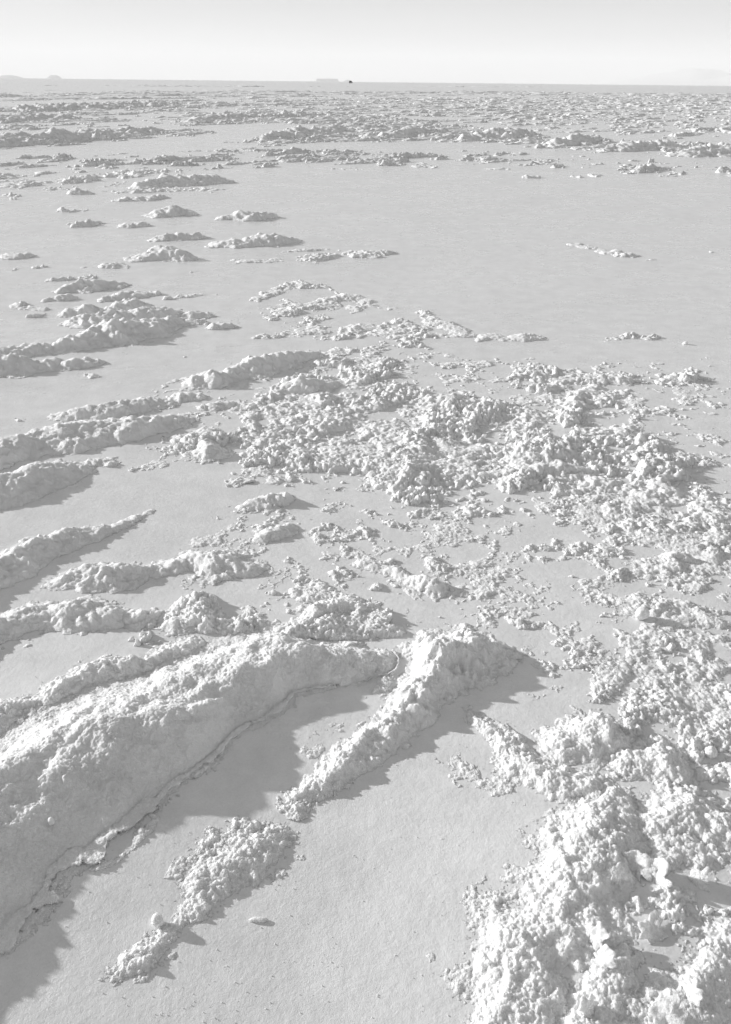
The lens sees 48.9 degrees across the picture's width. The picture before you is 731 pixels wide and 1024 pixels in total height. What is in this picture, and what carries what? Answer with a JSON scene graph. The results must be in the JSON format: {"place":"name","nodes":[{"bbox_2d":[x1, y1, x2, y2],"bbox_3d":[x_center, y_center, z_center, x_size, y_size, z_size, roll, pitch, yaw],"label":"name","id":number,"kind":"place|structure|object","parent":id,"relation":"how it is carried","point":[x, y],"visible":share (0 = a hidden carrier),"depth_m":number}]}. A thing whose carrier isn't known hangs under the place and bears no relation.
{"place":"outdoors","nodes":[
{"label":"outdoors","id":0,"kind":"place"},
{"bbox_2d":[0,75,21,77],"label":"hill","id":1,"kind":"structure","parent":0,"point":[8,76],"depth_m":16240.84},
{"bbox_2d":[47,75,61,78],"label":"hill","id":2,"kind":"structure","parent":0,"point":[54,77],"depth_m":16574.28},
{"bbox_2d":[204,232,302,248],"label":"salt ridge","id":3,"kind":"structure","parent":0,"point":[259,239],"depth_m":6.59},
{"bbox_2d":[316,79,338,81],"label":"island","id":4,"kind":"structure","parent":0,"point":[332,80],"depth_m":17408.22},
{"bbox_2d":[0,78,730,1023],"bbox_3d":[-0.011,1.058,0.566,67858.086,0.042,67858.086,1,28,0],"label":"ground","id":5,"kind":"structure","parent":0,"point":[478,246],"depth_m":2.72},
{"bbox_2d":[0,693,42,735],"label":"salt mound","id":6,"kind":"object","parent":5,"relation":"on","point":[11,711],"visible":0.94,"depth_m":1.69},
{"bbox_2d":[0,342,52,356],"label":"salt mound","id":7,"kind":"object","parent":5,"relation":"on","point":[32,349],"visible":0.84,"depth_m":3.96},
{"bbox_2d":[0,353,62,378],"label":"salt mound","id":8,"kind":"object","parent":5,"relation":"on","point":[14,364],"visible":0.93,"depth_m":3.73},
{"bbox_2d":[0,112,89,123],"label":"salt ridge","id":9,"kind":"structure","parent":5,"relation":"on","point":[15,118],"depth_m":25.65},
{"bbox_2d":[0,458,97,509],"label":"salt mound","id":10,"kind":"object","parent":5,"relation":"on","point":[21,486],"visible":1,"depth_m":2.66},
{"bbox_2d":[40,293,80,302],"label":"salt mound","id":11,"kind":"object","parent":5,"relation":"on","point":[66,297],"visible":1,"depth_m":4.94},
{"bbox_2d":[0,593,130,644],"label":"salt ridge","id":12,"kind":"structure","parent":5,"relation":"on","point":[84,615],"depth_m":1.99},
{"bbox_2d":[0,509,155,590],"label":"salt ridge","id":13,"kind":"structure","parent":5,"relation":"on","point":[23,559],"depth_m":2.29},
{"bbox_2d":[67,187,94,194],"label":"salt mound","id":14,"kind":"object","parent":5,"relation":"on","point":[76,191],"visible":1,"depth_m":9.38},
{"bbox_2d":[57,356,105,370],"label":"salt mound","id":15,"kind":"object","parent":5,"relation":"on","point":[73,363],"visible":0.88,"depth_m":3.79},
{"bbox_2d":[57,303,108,317],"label":"salt mound","id":16,"kind":"object","parent":5,"relation":"on","point":[78,310],"visible":0.79,"depth_m":4.63},
{"bbox_2d":[0,126,175,146],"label":"salt ridge","id":17,"kind":"structure","parent":5,"relation":"on","point":[16,139],"depth_m":17.32},
{"bbox_2d":[51,278,131,293],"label":"salt mound","id":18,"kind":"object","parent":5,"relation":"on","point":[80,285],"visible":0.99,"depth_m":5.17},
{"bbox_2d":[1,99,181,111],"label":"salt ridge","id":19,"kind":"structure","parent":5,"relation":"on","point":[134,103],"depth_m":36.05},
{"bbox_2d":[0,396,195,470],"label":"salt ridge","id":20,"kind":"structure","parent":5,"relation":"on","point":[105,424],"depth_m":3.04},
{"bbox_2d":[84,456,120,467],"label":"salt mound","id":21,"kind":"object","parent":5,"relation":"on","point":[109,462],"visible":0.98,"depth_m":2.83},
{"bbox_2d":[16,635,206,723],"bbox_3d":[-0.584,0.353,1.824,0.467,0.046,0.167,-21,35,-34],"label":"salt mound","id":22,"kind":"object","parent":5,"relation":"on","point":[102,669],"visible":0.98,"depth_m":1.81},
{"bbox_2d":[39,557,190,593],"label":"salt ridge","id":23,"kind":"structure","parent":5,"relation":"on","point":[102,577],"depth_m":2.17},
{"bbox_2d":[44,306,201,355],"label":"salt ridge","id":24,"kind":"structure","parent":5,"relation":"on","point":[109,328],"depth_m":4.25},
{"bbox_2d":[97,290,161,302],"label":"salt mound","id":25,"kind":"object","parent":5,"relation":"on","point":[122,295],"visible":0.94,"depth_m":5.00},
{"bbox_2d":[106,297,154,310],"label":"salt mound","id":26,"kind":"object","parent":5,"relation":"on","point":[125,304],"visible":0.79,"depth_m":4.77},
{"bbox_2d":[117,221,153,228],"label":"salt mound","id":27,"kind":"object","parent":5,"relation":"on","point":[128,225],"visible":1,"depth_m":7.40},
{"bbox_2d":[111,194,168,201],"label":"salt mound","id":28,"kind":"object","parent":5,"relation":"on","point":[150,198],"visible":1,"depth_m":8.96},
{"bbox_2d":[122,607,164,631],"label":"salt mound","id":29,"kind":"object","parent":5,"relation":"on","point":[140,619],"visible":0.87,"depth_m":2.01},
{"bbox_2d":[151,913,163,927],"bbox_3d":[-0.334,0.654,1.290,0.020,0.021,0.022,1,28,0],"label":"salt pebble","id":30,"kind":"object","parent":5,"relation":"on","point":[157,920],"visible":1,"depth_m":1.28},
{"bbox_2d":[123,245,198,262],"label":"salt mound","id":31,"kind":"object","parent":5,"relation":"on","point":[163,253],"visible":1,"depth_m":6.04},
{"bbox_2d":[128,173,201,189],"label":"salt mound","id":32,"kind":"object","parent":5,"relation":"on","point":[163,180],"visible":0.92,"depth_m":10.19},
{"bbox_2d":[139,205,198,217],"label":"salt mound","id":33,"kind":"object","parent":5,"relation":"on","point":[172,211],"visible":1,"depth_m":7.99},
{"bbox_2d":[154,614,196,637],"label":"salt mound","id":34,"kind":"object","parent":5,"relation":"on","point":[171,626],"visible":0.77,"depth_m":1.98},
{"bbox_2d":[147,232,210,241],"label":"salt mound","id":35,"kind":"object","parent":5,"relation":"on","point":[178,236],"visible":1,"depth_m":6.81},
{"bbox_2d":[166,392,207,403],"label":"salt mound","id":36,"kind":"object","parent":5,"relation":"on","point":[180,397],"visible":0.98,"depth_m":3.43},
{"bbox_2d":[167,426,222,444],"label":"salt mound","id":37,"kind":"object","parent":5,"relation":"on","point":[173,439],"visible":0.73,"depth_m":3.05},
{"bbox_2d":[0,508,396,662],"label":"salt crumbs","id":38,"kind":"object","parent":5,"relation":"on","point":[204,612],"visible":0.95,"depth_m":2.00},
{"bbox_2d":[98,820,299,989],"bbox_3d":[-0.282,0.633,1.350,0.156,0.024,0.398,22,35,34],"label":"salt mound","id":39,"kind":"object","parent":5,"relation":"on","point":[208,882],"visible":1,"depth_m":1.36},
{"bbox_2d":[180,310,217,319],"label":"salt mound","id":40,"kind":"object","parent":5,"relation":"on","point":[198,314],"visible":0.96,"depth_m":4.60},
{"bbox_2d":[0,629,398,958],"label":"salt ridge","id":41,"kind":"structure","parent":5,"relation":"on","point":[92,771],"depth_m":1.57},
{"bbox_2d":[48,817,54,825],"bbox_3d":[-0.557,0.547,1.422,0.011,0.019,0.012,-23,36,-37],"label":"salt pebble","id":42,"kind":"object","parent":41,"relation":"on","point":[51,820],"visible":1,"depth_m":1.42},
{"bbox_2d":[179,369,241,391],"bbox_3d":[-0.698,-0.616,3.633,0.283,0.059,0.236,-7,29,-15],"label":"salt mound","id":43,"kind":"object","parent":5,"relation":"on","point":[210,379],"visible":0.95,"depth_m":3.58},
{"bbox_2d":[186,174,235,184],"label":"salt mound","id":44,"kind":"object","parent":5,"relation":"on","point":[206,179],"visible":0.7,"depth_m":10.48},
{"bbox_2d":[186,437,236,463],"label":"salt mound","id":45,"kind":"object","parent":5,"relation":"on","point":[207,450],"visible":0.85,"depth_m":2.90},
{"bbox_2d":[195,400,235,411],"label":"salt mound","id":46,"kind":"object","parent":5,"relation":"on","point":[215,406],"visible":1,"depth_m":3.34},
{"bbox_2d":[205,322,238,329],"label":"salt mound","id":47,"kind":"object","parent":5,"relation":"on","point":[218,326],"visible":1,"depth_m":4.40},
{"bbox_2d":[177,547,270,588],"bbox_3d":[-0.409,0.131,2.262,0.259,0.039,0.229,-12,31,-22],"label":"salt mound","id":48,"kind":"object","parent":5,"relation":"on","point":[213,567],"visible":0.97,"depth_m":2.23},
{"bbox_2d":[225,477,255,487],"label":"salt flake","id":49,"kind":"object","parent":5,"relation":"on","point":[237,482],"visible":1,"depth_m":2.71},
{"bbox_2d":[175,109,314,122],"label":"salt ridge","id":50,"kind":"structure","parent":5,"relation":"on","point":[213,116],"depth_m":28.84},
{"bbox_2d":[214,210,278,221],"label":"salt mound","id":51,"kind":"object","parent":5,"relation":"on","point":[241,215],"visible":1,"depth_m":7.83},
{"bbox_2d":[249,917,267,922],"bbox_3d":[-0.174,0.664,1.309,0.032,0.007,0.010,1,28,0],"label":"salt chip","id":52,"kind":"object","parent":5,"relation":"on","point":[259,920],"visible":1,"depth_m":1.31},
{"bbox_2d":[235,492,296,513],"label":"salt mound","id":53,"kind":"object","parent":5,"relation":"on","point":[267,501],"visible":1,"depth_m":2.57},
{"bbox_2d":[222,349,323,380],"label":"salt ridge","id":54,"kind":"structure","parent":5,"relation":"on","point":[262,367],"depth_m":3.78},
{"bbox_2d":[251,523,299,544],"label":"salt mound","id":55,"kind":"object","parent":5,"relation":"on","point":[265,536],"visible":1,"depth_m":2.40},
{"bbox_2d":[37,84,531,91],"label":"salt crumbs","id":56,"kind":"object","parent":5,"relation":"on","point":[271,90],"visible":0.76,"depth_m":168.29},
{"bbox_2d":[56,668,525,889],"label":"salt crumbs","id":57,"kind":"object","parent":5,"relation":"on","point":[295,810],"visible":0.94,"depth_m":1.50},
{"bbox_2d":[254,124,357,140],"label":"salt ridge","id":58,"kind":"structure","parent":5,"relation":"on","point":[299,131],"depth_m":19.47},
{"bbox_2d":[270,375,342,395],"bbox_3d":[-0.267,-0.576,3.561,0.337,0.062,0.202,-11,30,-20],"label":"salt mound","id":59,"kind":"object","parent":5,"relation":"on","point":[299,384],"visible":0.93,"depth_m":3.53},
{"bbox_2d":[0,163,622,227],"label":"salt crumbs","id":60,"kind":"object","parent":5,"relation":"on","point":[73,179],"visible":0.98,"depth_m":10.42},
{"bbox_2d":[303,392,339,401],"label":"salt mound","id":61,"kind":"object","parent":5,"relation":"on","point":[333,398],"visible":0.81,"depth_m":3.45},
{"bbox_2d":[289,598,382,627],"bbox_3d":[-0.082,0.250,2.035,0.262,0.042,0.204,1,28,0],"label":"salt mound","id":62,"kind":"object","parent":5,"relation":"on","point":[339,607],"visible":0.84,"depth_m":2.04},
{"bbox_2d":[0,243,713,421],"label":"salt crumbs","id":63,"kind":"object","parent":5,"relation":"on","point":[384,330],"visible":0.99,"depth_m":4.63},
{"bbox_2d":[0,111,730,176],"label":"salt crumbs","id":64,"kind":"object","parent":5,"relation":"on","point":[368,127],"visible":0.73,"depth_m":16.96},
{"bbox_2d":[0,95,730,138],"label":"salt crumbs","id":65,"kind":"object","parent":5,"relation":"on","point":[644,120],"visible":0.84,"depth_m":38.53},
{"bbox_2d":[0,90,730,100],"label":"salt crumbs","id":66,"kind":"object","parent":5,"relation":"on","point":[252,94],"visible":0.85,"depth_m":82.22},
{"bbox_2d":[7,491,726,1023],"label":"salt crystals","id":67,"kind":"object","parent":5,"relation":"on","point":[283,791],"visible":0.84,"depth_m":1.41},
{"bbox_2d":[357,622,406,641],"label":"salt mound","id":68,"kind":"object","parent":5,"relation":"on","point":[388,630],"visible":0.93,"depth_m":1.97},
{"bbox_2d":[351,559,450,601],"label":"salt ridge","id":69,"kind":"structure","parent":5,"relation":"on","point":[435,589],"depth_m":2.17},
{"bbox_2d":[281,622,526,805],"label":"salt ridge","id":70,"kind":"structure","parent":5,"relation":"on","point":[448,665],"depth_m":1.75},
{"bbox_2d":[376,126,449,138],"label":"salt ridge","id":71,"kind":"structure","parent":5,"relation":"on","point":[407,132],"depth_m":19.69},
{"bbox_2d":[127,352,730,710],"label":"salt crumbs","id":72,"kind":"object","parent":5,"relation":"on","point":[484,587],"visible":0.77,"depth_m":2.44},
{"bbox_2d":[157,343,730,553],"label":"salt crumbs","id":73,"kind":"object","parent":5,"relation":"on","point":[413,463],"visible":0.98,"depth_m":2.98},
{"bbox_2d":[422,393,481,406],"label":"salt mound","id":74,"kind":"object","parent":5,"relation":"on","point":[431,398],"visible":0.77,"depth_m":3.40},
{"bbox_2d":[450,126,538,140],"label":"salt ridge","id":75,"kind":"structure","parent":5,"relation":"on","point":[509,132],"depth_m":19.74},
{"bbox_2d":[308,494,730,755],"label":"salt crumbs","id":76,"kind":"object","parent":5,"relation":"on","point":[688,713],"visible":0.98,"depth_m":2.01},
{"bbox_2d":[463,713,608,804],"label":"salt ridge","id":77,"kind":"structure","parent":5,"relation":"on","point":[516,759],"depth_m":1.57},
{"bbox_2d":[425,777,651,1023],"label":"salt ridge","id":78,"kind":"structure","parent":5,"relation":"on","point":[567,891],"depth_m":1.29},
{"bbox_2d":[584,921,609,951],"bbox_3d":[0.358,0.660,1.247,0.009,0.041,0.046,38,8,-33],"label":"salt flake","id":79,"kind":"object","parent":78,"relation":"on","point":[598,933],"visible":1,"depth_m":1.25},
{"bbox_2d":[611,862,632,889],"bbox_3d":[0.427,0.606,1.341,0.039,0.008,0.042,-4,68,-9],"label":"salt flake","id":80,"kind":"object","parent":78,"relation":"on","point":[620,874],"visible":1,"depth_m":1.34},
{"bbox_2d":[622,850,656,881],"bbox_3d":[0.461,0.605,1.369,0.065,0.012,0.054,19,68,30],"label":"salt flake","id":81,"kind":"object","parent":78,"relation":"on","point":[639,863],"visible":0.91,"depth_m":1.37},
{"bbox_2d":[477,459,604,477],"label":"salt ridge","id":82,"kind":"structure","parent":5,"relation":"on","point":[556,468],"depth_m":2.78},
{"bbox_2d":[543,132,610,145],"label":"salt ridge","id":83,"kind":"structure","parent":5,"relation":"on","point":[575,139],"depth_m":18.01},
{"bbox_2d":[530,708,641,770],"bbox_3d":[0.450,0.457,1.639,0.230,0.045,0.170,-14,32,-26],"label":"salt mound","id":84,"kind":"object","parent":5,"relation":"on","point":[594,740],"visible":0.99,"depth_m":1.63},
{"bbox_2d":[555,942,646,1023],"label":"salt mound","id":85,"kind":"object","parent":5,"relation":"on","point":[609,988],"visible":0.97,"depth_m":1.19},
{"bbox_2d":[579,994,598,1017],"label":"salt flake","id":86,"kind":"object","parent":85,"relation":"on","point":[587,1008],"visible":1,"depth_m":1.16},
{"bbox_2d":[593,944,616,969],"bbox_3d":[0.360,0.682,1.218,0.009,0.049,0.036,31,6,-40],"label":"salt flake","id":87,"kind":"object","parent":85,"relation":"on","point":[604,954],"visible":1,"depth_m":1.22},
{"bbox_2d":[597,374,634,386],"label":"salt mound","id":88,"kind":"object","parent":5,"relation":"on","point":[611,379],"visible":0.94,"depth_m":3.66},
{"bbox_2d":[597,139,681,151],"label":"salt ridge","id":89,"kind":"structure","parent":5,"relation":"on","point":[633,146],"depth_m":16.59},
{"bbox_2d":[635,606,649,619],"bbox_3d":[0.697,0.256,2.025,0.037,0.035,0.031,1,28,0],"label":"salt pebble","id":90,"kind":"object","parent":5,"relation":"on","point":[641,612],"visible":1,"depth_m":2.02},
{"bbox_2d":[638,910,667,943],"bbox_3d":[0.454,0.660,1.270,0.058,0.010,0.042,-15,52,-26],"label":"salt flake","id":91,"kind":"object","parent":5,"relation":"on","point":[651,930],"visible":1,"depth_m":1.27},
{"bbox_2d":[609,735,700,790],"bbox_3d":[0.570,0.488,1.592,0.192,0.035,0.163,1,28,0],"label":"salt mound","id":92,"kind":"object","parent":5,"relation":"on","point":[654,762],"visible":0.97,"depth_m":1.58},
{"bbox_2d":[651,857,672,888],"bbox_3d":[0.490,0.618,1.350,0.014,0.074,0.050,18,14,-38],"label":"salt flake","id":93,"kind":"object","parent":5,"relation":"on","point":[661,865],"visible":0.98,"depth_m":1.35},
{"bbox_2d":[602,725,730,1023],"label":"salt crumbs","id":94,"kind":"object","parent":5,"relation":"on","point":[677,851],"visible":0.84,"depth_m":1.39},
{"bbox_2d":[658,550,701,564],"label":"salt mound","id":95,"kind":"object","parent":5,"relation":"on","point":[684,556],"visible":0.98,"depth_m":2.29},
{"bbox_2d":[633,785,730,851],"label":"salt ridge","id":96,"kind":"structure","parent":5,"relation":"on","point":[681,809],"depth_m":1.46},
{"bbox_2d":[638,909,730,1023],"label":"salt mound","id":97,"kind":"object","parent":5,"relation":"on","point":[709,968],"visible":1,"depth_m":1.20},
{"bbox_2d":[648,995,689,1023],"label":"salt flake","id":98,"kind":"object","parent":97,"relation":"on","point":[666,1010],"visible":1,"depth_m":1.15},
{"bbox_2d":[678,977,703,1006],"bbox_3d":[0.476,0.704,1.178,0.010,0.044,0.045,24,21,-22],"label":"salt flake","id":99,"kind":"object","parent":97,"relation":"on","point":[694,994],"visible":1,"depth_m":1.17},
{"bbox_2d":[665,142,730,156],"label":"salt ridge","id":100,"kind":"structure","parent":5,"relation":"on","point":[709,149],"depth_m":15.43},
{"bbox_2d":[687,866,709,892],"bbox_3d":[0.565,0.616,1.350,0.041,0.049,0.010,30,0,43],"label":"salt flake","id":101,"kind":"object","parent":5,"relation":"on","point":[698,878],"visible":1,"depth_m":1.35},
{"bbox_2d":[705,746,717,758],"bbox_3d":[0.695,0.483,1.617,0.025,0.029,0.024,1,28,0],"label":"salt pebble","id":102,"kind":"object","parent":5,"relation":"on","point":[711,752],"visible":1,"depth_m":1.61},
{"bbox_2d":[711,757,730,788],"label":"salt mound","id":103,"kind":"object","parent":5,"relation":"on","point":[723,774],"visible":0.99,"depth_m":1.57},
{"bbox_2d":[0,0,730,83],"label":"sky","id":104,"kind":"structure","parent":0,"point":[426,41]},
{"bbox_2d":[601,68,730,83],"bbox_3d":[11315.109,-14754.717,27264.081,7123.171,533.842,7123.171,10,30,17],"label":"mountain","id":105,"kind":"structure","parent":0,"point":[688,74],"depth_m":26435.92},
{"bbox_2d":[609,76,730,85],"bbox_3d":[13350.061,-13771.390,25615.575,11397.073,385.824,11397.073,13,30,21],"label":"mountain","id":106,"kind":"structure","parent":0,"point":[725,81],"depth_m":24098.07}
]}

